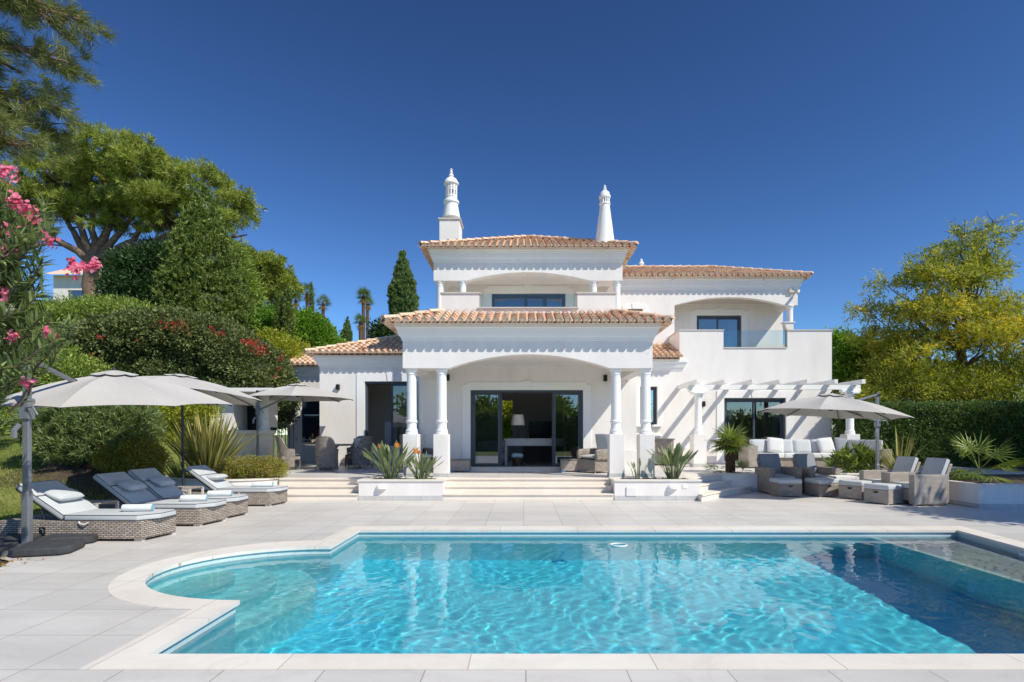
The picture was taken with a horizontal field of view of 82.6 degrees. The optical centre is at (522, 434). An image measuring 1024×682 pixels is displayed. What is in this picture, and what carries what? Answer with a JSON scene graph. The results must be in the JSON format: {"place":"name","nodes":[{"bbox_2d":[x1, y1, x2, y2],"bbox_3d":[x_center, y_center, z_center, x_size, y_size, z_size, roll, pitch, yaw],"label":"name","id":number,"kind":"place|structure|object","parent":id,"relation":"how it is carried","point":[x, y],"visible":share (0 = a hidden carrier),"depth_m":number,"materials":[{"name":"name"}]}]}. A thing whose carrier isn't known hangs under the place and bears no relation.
{"place":"outdoors","nodes":[
{"label":"outdoors","id":0,"kind":"place"},
{"bbox_2d":[12,291,165,338],"bbox_3d":[-18.236,-4.017,24.505,7.881,3.889,4.439,0,0,0],"label":"shrub","id":1,"kind":"object","parent":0,"point":[80,306],"visible":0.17,"depth_m":23.15,"materials":[{"name":"green plant"}]},
{"bbox_2d":[0,436,189,519],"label":"lawn slope","id":2,"kind":"structure","parent":0,"point":[168,468],"depth_m":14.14,"materials":[{"name":"plant"}]},
{"bbox_2d":[0,338,123,435],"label":"laurel hedge","id":3,"kind":"object","parent":2,"relation":"on","point":[78,364],"visible":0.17,"depth_m":18.27,"materials":[{"name":"green plant"}]},
{"bbox_2d":[0,452,165,499],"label":"soil bed","id":4,"kind":"object","parent":2,"relation":"on","point":[82,471],"visible":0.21,"depth_m":12.92,"materials":[{"name":"soil"}]},
{"bbox_2d":[89,436,172,472],"bbox_3d":[-8.874,0.516,13.184,1.637,1.084,1.416,0,0,0],"label":"shrub","id":5,"kind":"object","parent":4,"relation":"on","point":[146,452],"visible":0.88,"depth_m":12.82,"materials":[{"name":"green plant"}]},
{"bbox_2d":[5,405,168,467],"bbox_3d":[-10.044,0.259,13.575,3.409,2.518,2.210,0,0,0],"label":"oleander bush","id":6,"kind":"object","parent":2,"relation":"on","point":[81,430],"visible":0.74,"depth_m":12.95,"materials":[{"name":"green plant"}]},
{"bbox_2d":[137,404,225,443],"bbox_3d":[-9.631,-0.276,16.485,2.481,1.958,1.798,0,0,0],"label":"yellow shrub","id":7,"kind":"object","parent":2,"relation":"on","point":[189,410],"visible":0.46,"depth_m":16.20,"materials":[{"name":"green plant"}]},
{"bbox_2d":[0,492,1023,681],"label":"deck","id":8,"kind":"structure","parent":0,"point":[65,617],"depth_m":6.82,"materials":[{"name":"stone"}]},
{"bbox_2d":[0,480,175,540],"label":"sun lounger","id":9,"kind":"object","parent":8,"relation":"on","point":[68,509],"visible":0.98,"depth_m":8.18,"materials":[{"name":"beige wicker"}]},
{"bbox_2d":[121,504,154,510],"bbox_3d":[-5.621,1.073,8.522,0.414,0.102,0.122,0,0,-7],"label":"rolled towel","id":10,"kind":"object","parent":9,"relation":"on","point":[137,507],"visible":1,"depth_m":8.48,"materials":[{"name":"fabric"}]},
{"bbox_2d":[0,356,232,556],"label":"cantilever umbrella","id":11,"kind":"object","parent":8,"relation":"on","point":[113,386],"visible":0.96,"depth_m":7.97,"materials":[{"name":"fabric"}]},
{"bbox_2d":[92,471,225,525],"bbox_3d":[-6.197,1.074,9.802,2.175,0.859,0.723,0,0,1],"label":"sun lounger","id":12,"kind":"object","parent":8,"relation":"on","point":[122,487],"visible":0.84,"depth_m":9.62,"materials":[{"name":"beige wicker"}]},
{"bbox_2d":[180,495,208,500],"bbox_3d":[-5.521,1.073,9.802,0.414,0.102,0.122,0,0,-8],"label":"rolled towel","id":13,"kind":"object","parent":12,"relation":"on","point":[194,497],"visible":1,"depth_m":9.76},
{"bbox_2d":[119,467,247,518],"bbox_3d":[-6.196,1.062,10.628,2.175,0.877,0.690,0,0,1],"label":"sun lounger","id":14,"kind":"object","parent":8,"relation":"on","point":[157,483],"visible":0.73,"depth_m":10.51,"materials":[{"name":"fabric"}]},
{"bbox_2d":[207,490,232,495],"bbox_3d":[-5.501,1.073,10.602,0.414,0.102,0.122,0,0,-8],"label":"rolled towel","id":15,"kind":"object","parent":14,"relation":"on","point":[221,493],"visible":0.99,"depth_m":10.56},
{"bbox_2d":[138,372,260,493],"bbox_3d":[-7.010,0.111,11.900,2.959,2.779,2.947,0,0,14],"label":"parasol","id":16,"kind":"object","parent":8,"relation":"on","point":[228,395],"visible":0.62,"depth_m":11.96,"materials":[{"name":"fabric"}]},
{"bbox_2d":[185,465,287,505],"bbox_3d":[-6.197,1.085,12.442,2.175,0.838,0.723,0,0,1],"label":"sun lounger","id":17,"kind":"object","parent":8,"relation":"on","point":[209,478],"visible":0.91,"depth_m":12.18,"materials":[{"name":"beige wicker"}]},
{"bbox_2d":[287,492,358,499],"bbox_3d":[-4.750,1.425,13.515,2.060,0.149,0.690,0,0,0],"label":"step","id":18,"kind":"object","parent":8,"relation":"on","point":[322,495],"visible":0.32,"depth_m":13.20,"materials":[{"name":"beige stone"}]},
{"bbox_2d":[276,485,358,491],"bbox_3d":[-4.750,1.274,13.675,2.060,0.149,0.370,0,0,0],"label":"step","id":19,"kind":"object","parent":18,"relation":"on","point":[323,488],"visible":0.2,"depth_m":13.52,"materials":[{"name":"beige stone"}]},
{"bbox_2d":[279,477,365,484],"bbox_3d":[-4.750,1.123,13.965,2.060,0.152,0.310,0,0,0],"label":"step","id":20,"kind":"object","parent":19,"relation":"on","point":[318,481],"visible":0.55,"depth_m":13.84,"materials":[{"name":"beige stone"}]},
{"bbox_2d":[357,477,447,500],"bbox_3d":[-2.757,1.266,13.599,1.965,0.468,1.042,0,0,0],"label":"planter","id":21,"kind":"object","parent":8,"relation":"on","point":[399,489],"visible":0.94,"depth_m":13.19,"materials":[{"name":"white paint"}]},
{"bbox_2d":[362,440,418,478],"bbox_3d":[-3.119,0.602,13.585,1.392,0.928,1.239,0,0,0],"label":"bird of paradise plant","id":22,"kind":"object","parent":21,"relation":"on","point":[385,454],"visible":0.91,"depth_m":13.53,"materials":[{"name":"green plant"}]},
{"bbox_2d":[402,449,441,478],"bbox_3d":[-2.367,0.681,13.574,0.974,0.769,0.784,0,0,23],"label":"bird of paradise plant","id":23,"kind":"object","parent":21,"relation":"on","point":[421,469],"visible":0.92,"depth_m":13.49,"materials":[{"name":"green plant"}]},
{"bbox_2d":[443,492,613,499],"bbox_3d":[0.135,1.425,13.515,3.870,0.149,0.690,0,0,0],"label":"step","id":24,"kind":"object","parent":8,"relation":"on","point":[528,495],"visible":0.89,"depth_m":13.20,"materials":[{"name":"beige stone"}]},
{"bbox_2d":[445,485,611,491],"bbox_3d":[0.135,1.274,13.675,3.870,0.149,0.370,0,0,0],"label":"step","id":25,"kind":"object","parent":24,"relation":"on","point":[528,488],"visible":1,"depth_m":13.52,"materials":[{"name":"beige stone"}]},
{"bbox_2d":[447,477,609,484],"bbox_3d":[0.135,1.123,13.965,3.870,0.152,0.310,0,0,0],"label":"step","id":26,"kind":"object","parent":25,"relation":"on","point":[528,480],"visible":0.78,"depth_m":13.84,"materials":[{"name":"beige stone"}]},
{"bbox_2d":[608,477,701,500],"bbox_3d":[3.050,1.266,13.599,2.000,0.468,1.042,0,0,0],"label":"planter","id":27,"kind":"object","parent":8,"relation":"on","point":[659,489],"visible":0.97,"depth_m":13.19,"materials":[{"name":"white paint"}]},
{"bbox_2d":[646,442,697,478],"bbox_3d":[3.491,0.623,13.623,1.203,0.885,0.958,0,0,0],"label":"bird of paradise plant","id":28,"kind":"object","parent":27,"relation":"on","point":[671,457],"visible":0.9,"depth_m":13.52,"materials":[{"name":"green plant"}]},
{"bbox_2d":[698,486,752,501],"bbox_3d":[4.995,1.425,14.164,2.050,0.150,2.472,0,0,0],"label":"step","id":29,"kind":"object","parent":8,"relation":"on","point":[709,494],"visible":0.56,"depth_m":14.08,"materials":[{"name":"beige stone"}]},
{"bbox_2d":[700,480,732,490],"bbox_3d":[4.785,1.275,14.489,1.470,0.150,1.922,0,0,0],"label":"step","id":30,"kind":"object","parent":29,"relation":"on","point":[706,485],"visible":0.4,"depth_m":14.57,"materials":[{"name":"beige stone"}]},
{"bbox_2d":[682,474,720,481],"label":"step","id":31,"kind":"object","parent":30,"relation":"on","point":[707,477],"visible":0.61,"depth_m":14.88,"materials":[{"name":"beige stone"}]},
{"bbox_2d":[755,453,801,492],"bbox_3d":[6.522,1.005,15.038,0.840,0.990,1.016,0,0,-4],"label":"wicker armchair","id":32,"kind":"object","parent":8,"relation":"on","point":[769,466],"visible":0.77,"depth_m":15.03,"materials":[{"name":"wicker"}]},
{"bbox_2d":[712,473,858,491],"bbox_3d":[7.052,1.265,16.048,4.130,0.470,1.904,0,0,0],"label":"planting bed","id":33,"kind":"object","parent":8,"relation":"on","point":[744,479],"visible":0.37,"depth_m":15.14,"materials":[{"name":"white paint"}]},
{"bbox_2d":[703,421,756,472],"bbox_3d":[5.685,0.322,16.034,1.391,1.539,1.446,0,0,0],"label":"fan palm","id":34,"kind":"object","parent":33,"relation":"on","point":[727,441],"visible":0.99,"depth_m":15.90,"materials":[{"name":"green plant"}]},
{"bbox_2d":[821,441,884,472],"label":"leafy shrub","id":35,"kind":"object","parent":33,"relation":"on","point":[860,455],"visible":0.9,"depth_m":15.58,"materials":[{"name":"green plant"}]},
{"bbox_2d":[769,478,801,496],"bbox_3d":[6.400,1.290,14.200,0.570,0.421,0.530,0,0,-3],"label":"wicker ottoman","id":36,"kind":"object","parent":8,"relation":"on","point":[779,487],"visible":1,"depth_m":13.95,"materials":[{"name":"wicker"}]},
{"bbox_2d":[792,453,840,491],"bbox_3d":[7.505,1.005,15.087,0.840,0.990,1.016,0,0,-8],"label":"wicker armchair","id":37,"kind":"object","parent":8,"relation":"on","point":[805,462],"visible":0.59,"depth_m":15.12,"materials":[{"name":"wicker"}]},
{"bbox_2d":[804,478,838,496],"bbox_3d":[7.280,1.290,14.200,0.570,0.421,0.530,0,0,-14],"label":"wicker ottoman","id":38,"kind":"object","parent":8,"relation":"on","point":[819,487],"visible":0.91,"depth_m":13.98,"materials":[{"name":"wicker"}]},
{"bbox_2d":[756,391,914,469],"bbox_3d":[7.319,0.225,13.679,3.253,2.550,3.069,0,0,13],"label":"cantilever umbrella","id":39,"kind":"object","parent":8,"relation":"on","point":[831,404],"visible":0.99,"depth_m":13.54,"materials":[{"name":"fabric"}]},
{"bbox_2d":[839,479,872,499],"bbox_3d":[7.780,1.290,13.580,0.530,0.421,0.570,0,0,-28],"label":"wicker ottoman","id":40,"kind":"object","parent":8,"relation":"on","point":[852,488],"visible":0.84,"depth_m":13.42,"materials":[{"name":"wicker"}]},
{"bbox_2d":[864,483,903,504],"bbox_3d":[7.840,1.290,12.660,0.530,0.421,0.570,0,0,-24],"label":"wicker ottoman","id":41,"kind":"object","parent":8,"relation":"on","point":[886,493],"visible":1,"depth_m":12.46,"materials":[{"name":"wicker"}]},
{"bbox_2d":[859,456,920,482],"bbox_3d":[8.527,1.005,13.465,1.016,0.990,0.840,0,0,-8],"label":"wicker armchair","id":42,"kind":"object","parent":8,"relation":"on","point":[906,463],"visible":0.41,"depth_m":13.54,"materials":[{"name":"fabric"}]},
{"bbox_2d":[885,457,952,505],"bbox_3d":[8.598,1.005,12.591,1.016,0.990,0.840,0,0,-6],"label":"wicker armchair","id":43,"kind":"object","parent":8,"relation":"on","point":[928,484],"visible":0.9,"depth_m":12.20,"materials":[{"name":"wicker"}]},
{"bbox_2d":[0,0,1023,434],"label":"sky","id":44,"kind":"structure","parent":0,"point":[836,140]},
{"bbox_2d":[147,536,1023,653],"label":"water","id":45,"kind":"structure","parent":0,"point":[660,595],"depth_m":5.75,"materials":[{"name":"liquid"}]},
{"bbox_2d":[273,435,973,507],"bbox_3d":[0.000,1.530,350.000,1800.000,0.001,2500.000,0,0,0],"label":"ground","id":46,"kind":"structure","parent":0,"point":[275,447],"depth_m":86.25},
{"bbox_2d":[0,559,8,566],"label":"soil patch","id":47,"kind":"object","parent":46,"relation":"on","point":[4,561],"visible":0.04,"depth_m":6.96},
{"bbox_2d":[0,164,101,437],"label":"oleander","id":48,"kind":"object","parent":47,"relation":"on","point":[23,234],"visible":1,"depth_m":5.82,"materials":[{"name":"green plant"}]},
{"bbox_2d":[0,0,118,170],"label":"pine tree","id":49,"kind":"object","parent":46,"relation":"on","point":[12,120],"visible":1,"depth_m":10.75,"materials":[{"name":"green plant"}]},
{"bbox_2d":[46,269,105,300],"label":"neighbour house","id":50,"kind":"structure","parent":46,"relation":"on","point":[64,284],"depth_m":46.00,"materials":[{"name":"white paint"}]},
{"bbox_2d":[89,232,168,306],"bbox_3d":[-19.421,-4.450,30.115,5.308,11.906,4.390,0,0,0],"label":"jacaranda tree","id":51,"kind":"object","parent":46,"relation":"on","point":[130,272],"visible":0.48,"depth_m":28.90,"materials":[{"name":"green plant"}]},
{"bbox_2d":[0,119,267,298],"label":"stone pine","id":52,"kind":"object","parent":46,"relation":"on","point":[145,198],"visible":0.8,"depth_m":31.03,"materials":[{"name":"green plant"}]},
{"bbox_2d":[40,303,302,436],"bbox_3d":[-12.811,-1.845,21.019,9.632,5.562,3.843,0,0,0],"label":"bougainvillea","id":53,"kind":"object","parent":46,"relation":"on","point":[198,345],"visible":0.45,"depth_m":19.78,"materials":[{"name":"green plant"}]},
{"bbox_2d":[148,174,258,329],"bbox_3d":[-14.685,-5.252,27.043,5.447,13.504,5.562,0,0,0],"label":"juniper tree","id":54,"kind":"object","parent":46,"relation":"on","point":[199,265],"visible":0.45,"depth_m":26.04,"materials":[{"name":"green plant"}]},
{"bbox_2d":[167,474,280,489],"bbox_3d":[-7.647,1.275,15.074,3.705,0.450,3.452,0,0,0],"label":"planting bed","id":55,"kind":"object","parent":46,"relation":"on","point":[190,480],"visible":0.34,"depth_m":13.56,"materials":[{"name":"white paint"}]},
{"bbox_2d":[146,408,264,470],"bbox_3d":[-7.928,0.187,14.450,2.649,1.844,2.902,0,0,22],"label":"strap plant","id":56,"kind":"object","parent":55,"relation":"on","point":[204,446],"visible":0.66,"depth_m":14.34,"materials":[{"name":"green plant"}]},
{"bbox_2d":[210,451,292,478],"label":"flowering groundcover","id":57,"kind":"object","parent":55,"relation":"on","point":[266,466],"visible":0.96,"depth_m":14.02,"materials":[{"name":"green plant"}]},
{"bbox_2d":[232,235,271,308],"bbox_3d":[-13.913,-4.197,29.038,3.065,11.400,2.573,0,0,0],"label":"feathery tree","id":58,"kind":"object","parent":46,"relation":"on","point":[254,283],"visible":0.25,"depth_m":28.84,"materials":[{"name":"green plant"}]},
{"bbox_2d":[234,237,305,304],"bbox_3d":[-17.425,-5.716,37.992,6.436,14.433,4.623,0,0,0],"label":"stone pine","id":59,"kind":"object","parent":46,"relation":"on","point":[277,275],"visible":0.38,"depth_m":37.21,"materials":[{"name":"green plant"}]},
{"bbox_2d":[272,290,284,435],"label":"cypress","id":60,"kind":"object","parent":46,"relation":"on","point":[278,314],"visible":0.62,"depth_m":25.88,"materials":[{"name":"green plant"}]},
{"bbox_2d":[253,325,317,365],"bbox_3d":[-9.835,-2.851,23.952,3.635,3.256,3.386,0,0,0],"label":"shrub","id":61,"kind":"object","parent":46,"relation":"on","point":[289,345],"visible":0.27,"depth_m":23.19,"materials":[{"name":"yellow plant"}]},
{"bbox_2d":[281,287,295,338],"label":"cypress","id":62,"kind":"object","parent":46,"relation":"on","point":[288,319],"visible":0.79,"depth_m":25.69,"materials":[{"name":"green plant"}]},
{"bbox_2d":[241,302,345,347],"bbox_3d":[-11.033,-2.398,28.021,5.078,7.807,4.501,0,0,-35],"label":"ficus tree","id":63,"kind":"object","parent":46,"relation":"on","point":[313,329],"visible":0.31,"depth_m":27.03,"materials":[{"name":"green plant"}]},
{"bbox_2d":[314,294,332,317],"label":"washingtonia palm","id":64,"kind":"object","parent":46,"relation":"on","point":[323,304],"visible":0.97,"depth_m":73.85,"materials":[{"name":"green plant"}]},
{"bbox_2d":[341,316,352,341],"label":"cypress","id":65,"kind":"object","parent":46,"relation":"on","point":[346,333],"visible":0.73,"depth_m":41.81,"materials":[{"name":"green plant"}]},
{"bbox_2d":[352,313,367,339],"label":"washingtonia palm","id":66,"kind":"object","parent":46,"relation":"on","point":[357,317],"visible":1,"depth_m":65.81,"materials":[{"name":"green plant"}]},
{"bbox_2d":[354,287,371,339],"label":"washingtonia palm","id":67,"kind":"object","parent":46,"relation":"on","point":[363,292],"visible":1,"depth_m":69.81,"materials":[{"name":"green plant"}]},
{"bbox_2d":[364,314,395,338],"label":"shrub","id":68,"kind":"object","parent":46,"relation":"on","point":[379,329],"visible":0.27,"depth_m":25.95,"materials":[{"name":"green plant"}]},
{"bbox_2d":[386,250,419,314],"bbox_3d":[-6.787,-4.522,32.996,2.004,12.045,1.952,0,0,0],"label":"cypress","id":69,"kind":"object","parent":46,"relation":"on","point":[402,294],"visible":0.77,"depth_m":32.53,"materials":[{"name":"green plant"}]},
{"bbox_2d":[502,401,512,440],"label":"garden bush","id":70,"kind":"object","parent":46,"relation":"on","point":[507,414],"visible":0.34,"depth_m":30.49,"materials":[{"name":"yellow plant"}]},
{"bbox_2d":[825,325,889,425],"bbox_3d":[15.336,-1.849,26.936,4.193,6.714,3.269,0,0,0],"label":"green tree","id":71,"kind":"object","parent":46,"relation":"on","point":[844,362],"visible":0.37,"depth_m":26.40,"materials":[{"name":"green plant"}]},
{"bbox_2d":[831,398,1023,466],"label":"clipped hedge","id":72,"kind":"object","parent":46,"relation":"on","point":[935,425],"visible":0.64,"depth_m":19.25,"materials":[{"name":"green plant"}]},
{"bbox_2d":[832,210,1023,402],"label":"silky oak","id":73,"kind":"object","parent":46,"relation":"on","point":[993,324],"visible":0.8,"depth_m":23.10,"materials":[{"name":"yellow plant"}]},
{"bbox_2d":[854,345,1023,402],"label":"dark tree","id":74,"kind":"object","parent":46,"relation":"on","point":[992,386],"visible":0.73,"depth_m":22.24,"materials":[{"name":"green plant"}]},
{"bbox_2d":[949,466,1023,508],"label":"planting bed","id":75,"kind":"object","parent":46,"relation":"on","point":[975,493],"visible":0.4,"depth_m":11.89,"materials":[{"name":"white paint"}]},
{"bbox_2d":[866,425,942,469],"bbox_3d":[10.001,0.424,15.650,2.228,1.328,1.932,0,0,0],"label":"agapanthus","id":76,"kind":"object","parent":75,"relation":"on","point":[898,450],"visible":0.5,"depth_m":15.51,"materials":[{"name":"green plant"}]},
{"bbox_2d":[947,431,1023,482],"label":"fan palm","id":77,"kind":"object","parent":75,"relation":"on","point":[961,449],"visible":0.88,"depth_m":13.21,"materials":[{"name":"green plant"}]},
{"bbox_2d":[273,461,1023,478],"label":"terrace","id":78,"kind":"structure","parent":0,"point":[307,468],"depth_m":15.97,"materials":[{"name":"stone"}]},
{"bbox_2d":[211,388,277,460],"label":"barbecue house","id":79,"kind":"structure","parent":78,"relation":"on","point":[244,415],"depth_m":17.73,"materials":[{"name":"white paint"}]},
{"bbox_2d":[273,405,294,458],"bbox_3d":[-9.025,0.100,21.000,1.650,2.300,0.040,0,0,0],"label":"iron fence","id":80,"kind":"object","parent":78,"relation":"on","point":[289,414],"visible":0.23,"depth_m":20.99,"materials":[{"name":"grey metal"}]},
{"bbox_2d":[275,436,299,469],"bbox_3d":[-6.916,0.552,17.115,0.670,0.996,0.660,0,0,-28],"label":"wicker chair","id":81,"kind":"object","parent":78,"relation":"on","point":[288,454],"visible":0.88,"depth_m":16.87,"materials":[{"name":"beige wicker"}]},
{"bbox_2d":[249,382,353,456],"bbox_3d":[-6.782,-0.265,17.600,2.995,2.630,2.995,0,0,8],"label":"cantilever umbrella","id":82,"kind":"object","parent":78,"relation":"on","point":[297,391],"visible":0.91,"depth_m":17.27,"materials":[{"name":"fabric"}]},
{"bbox_2d":[315,436,338,470],"bbox_3d":[-5.656,0.552,16.775,0.660,0.996,0.670,0,0,-3],"label":"wicker chair","id":83,"kind":"object","parent":78,"relation":"on","point":[326,452],"visible":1,"depth_m":16.58,"materials":[{"name":"grey wicker"}]},
{"bbox_2d":[348,436,372,468],"bbox_3d":[-4.914,0.552,17.865,0.670,0.996,0.660,0,0,28],"label":"wicker chair","id":84,"kind":"object","parent":78,"relation":"on","point":[356,457],"visible":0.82,"depth_m":17.64,"materials":[{"name":"grey wicker"}]},
{"bbox_2d":[399,434,432,469],"bbox_3d":[-2.978,0.519,16.593,0.860,1.062,0.964,0,0,-40],"label":"porch armchair","id":85,"kind":"object","parent":78,"relation":"on","point":[428,450],"visible":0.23,"depth_m":16.66,"materials":[{"name":"beige wicker"}]},
{"bbox_2d":[450,459,470,471],"bbox_3d":[-1.740,0.874,16.350,0.560,0.352,0.460,0,0,0],"label":"wicker cube","id":86,"kind":"object","parent":78,"relation":"on","point":[460,465],"visible":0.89,"depth_m":16.13,"materials":[{"name":"wicker"}]},
{"bbox_2d":[560,459,579,471],"bbox_3d":[1.330,0.874,16.350,0.560,0.352,0.460,0,0,0],"label":"wicker cube","id":87,"kind":"object","parent":78,"relation":"on","point":[568,465],"visible":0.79,"depth_m":16.13,"materials":[{"name":"wicker"}]},
{"bbox_2d":[577,434,606,472],"bbox_3d":[2.120,0.519,16.120,0.964,1.062,0.860,0,0,-35],"label":"porch armchair","id":88,"kind":"object","parent":78,"relation":"on","point":[593,459],"visible":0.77,"depth_m":15.88,"materials":[{"name":"beige wicker"}]},
{"bbox_2d":[678,379,865,466],"bbox_3d":[8.080,-0.336,19.380,5.560,2.769,2.220,0,0,0],"label":"pergola","id":89,"kind":"object","parent":78,"relation":"on","point":[850,389],"visible":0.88,"depth_m":18.73,"materials":[{"name":"white paint"}]},
{"bbox_2d":[738,439,891,468],"bbox_3d":[8.755,0.592,17.730,3.590,0.856,2.180,0,0,0],"label":"corner sofa","id":90,"kind":"object","parent":78,"relation":"on","point":[792,447],"visible":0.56,"depth_m":18.10,"materials":[{"name":"fabric"}]},
{"bbox_2d":[767,437,783,452],"bbox_3d":[7.980,0.350,18.420,0.500,0.500,0.160,6,-21,5],"label":"scatter cushion","id":91,"kind":"object","parent":90,"relation":"on","point":[775,445],"visible":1,"depth_m":18.35,"materials":[{"name":"fabric"}]},
{"bbox_2d":[816,437,835,452],"bbox_3d":[9.580,0.350,18.420,0.500,0.500,0.160,-6,-22,-3],"label":"scatter cushion","id":92,"kind":"object","parent":90,"relation":"on","point":[825,445],"visible":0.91,"depth_m":18.35,"materials":[{"name":"fabric"}]},
{"bbox_2d":[655,438,674,464],"bbox_3d":[4.480,0.600,19.900,1.280,0.900,0.680,0,0,0],"label":"wicker cabinet","id":93,"kind":"object","parent":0,"point":[664,442],"visible":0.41,"depth_m":19.60,"materials":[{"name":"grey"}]},
{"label":"terrace base","id":94,"kind":"structure","parent":0,"visible":0},
{"bbox_2d":[287,168,832,477],"bbox_3d":[0.853,-3.650,20.842,20.094,10.300,14.715,0,0,0],"label":"villa","id":95,"kind":"object","parent":94,"relation":"on","point":[585,340],"visible":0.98,"depth_m":19.28,"materials":[{"name":"white paint"}]},
{"bbox_2d":[365,382,416,445],"bbox_3d":[-4.400,-0.685,19.620,1.760,2.150,0.120,0,0,0],"label":"window","id":96,"kind":"structure","parent":95,"relation":"in","point":[366,383],"depth_m":19.56,"materials":[{"name":"grey glass"}]},
{"bbox_2d":[477,441,504,462],"bbox_3d":[-1.275,0.570,19.225,1.450,0.700,0.850,0,0,0],"label":"sofa","id":97,"kind":"object","parent":95,"relation":"on","point":[487,457],"visible":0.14,"depth_m":18.84,"materials":[{"name":"fabric"}]},
{"bbox_2d":[471,390,582,466],"bbox_3d":[0.120,-0.159,17.090,3.280,2.253,0.120,0,0,0],"label":"sliding door","id":98,"kind":"structure","parent":95,"relation":"in","point":[579,393],"depth_m":17.06,"materials":[{"name":"grey glass"}]},
{"bbox_2d":[492,294,564,306],"bbox_3d":[0.200,-3.655,19.820,2.491,2.190,0.120,0,0,0],"label":"sliding door","id":99,"kind":"structure","parent":95,"relation":"in","point":[526,296],"depth_m":19.79,"materials":[{"name":"grey metal"}]},
{"bbox_2d":[504,438,567,465],"bbox_3d":[0.400,0.550,17.740,1.900,0.840,0.420,0,0,0],"label":"console table","id":100,"kind":"object","parent":95,"relation":"on","point":[532,441],"visible":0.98,"depth_m":17.55,"materials":[{"name":"wood"}]},
{"bbox_2d":[511,415,524,437],"bbox_3d":[-0.141,-0.232,17.750,0.430,0.720,0.430,0,0,0],"label":"table lamp","id":101,"kind":"object","parent":100,"relation":"on","point":[517,419],"visible":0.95,"depth_m":17.59,"materials":[{"name":"fabric"}]},
{"bbox_2d":[523,421,568,461],"bbox_3d":[0.812,0.260,20.525,1.600,1.420,0.450,0,0,0],"label":"television","id":102,"kind":"object","parent":95,"relation":"on","point":[540,429],"visible":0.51,"depth_m":20.30,"materials":[{"name":"black glass"}]},
{"bbox_2d":[640,387,656,423],"bbox_3d":[4.430,-1.005,20.640,0.600,1.330,0.120,0,0,0],"label":"window","id":103,"kind":"structure","parent":95,"relation":"in","point":[654,389],"depth_m":20.58,"materials":[{"name":"grey glass"}]},
{"bbox_2d":[697,316,740,346],"bbox_3d":[7.850,-3.655,23.420,1.800,2.190,0.120,0,0,0],"label":"sliding door","id":104,"kind":"structure","parent":95,"relation":"in","point":[738,318],"depth_m":23.39,"materials":[{"name":"glass"}]},
{"bbox_2d":[724,398,784,460],"bbox_3d":[8.165,-0.120,20.620,2.170,2.300,0.120,0,0,0],"label":"sliding door","id":105,"kind":"structure","parent":95,"relation":"in","point":[782,400],"depth_m":20.59,"materials":[{"name":"grey glass"}]},
{"label":"pool floor","id":106,"kind":"structure","parent":0,"visible":0},
{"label":"pool wall","id":107,"kind":"structure","parent":106,"relation":"on","visible":0},
{"bbox_2d":[78,526,1023,669],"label":"pool coping","id":108,"kind":"object","parent":107,"relation":"on","point":[142,651],"visible":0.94,"depth_m":3.92,"materials":[{"name":"stone"}]},
{"bbox_2d":[146,532,1023,653],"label":"pool waterline tiles","id":109,"kind":"object","parent":107,"relation":"attached to","point":[183,641],"visible":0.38,"depth_m":9.13,"materials":[{"name":"tile"}]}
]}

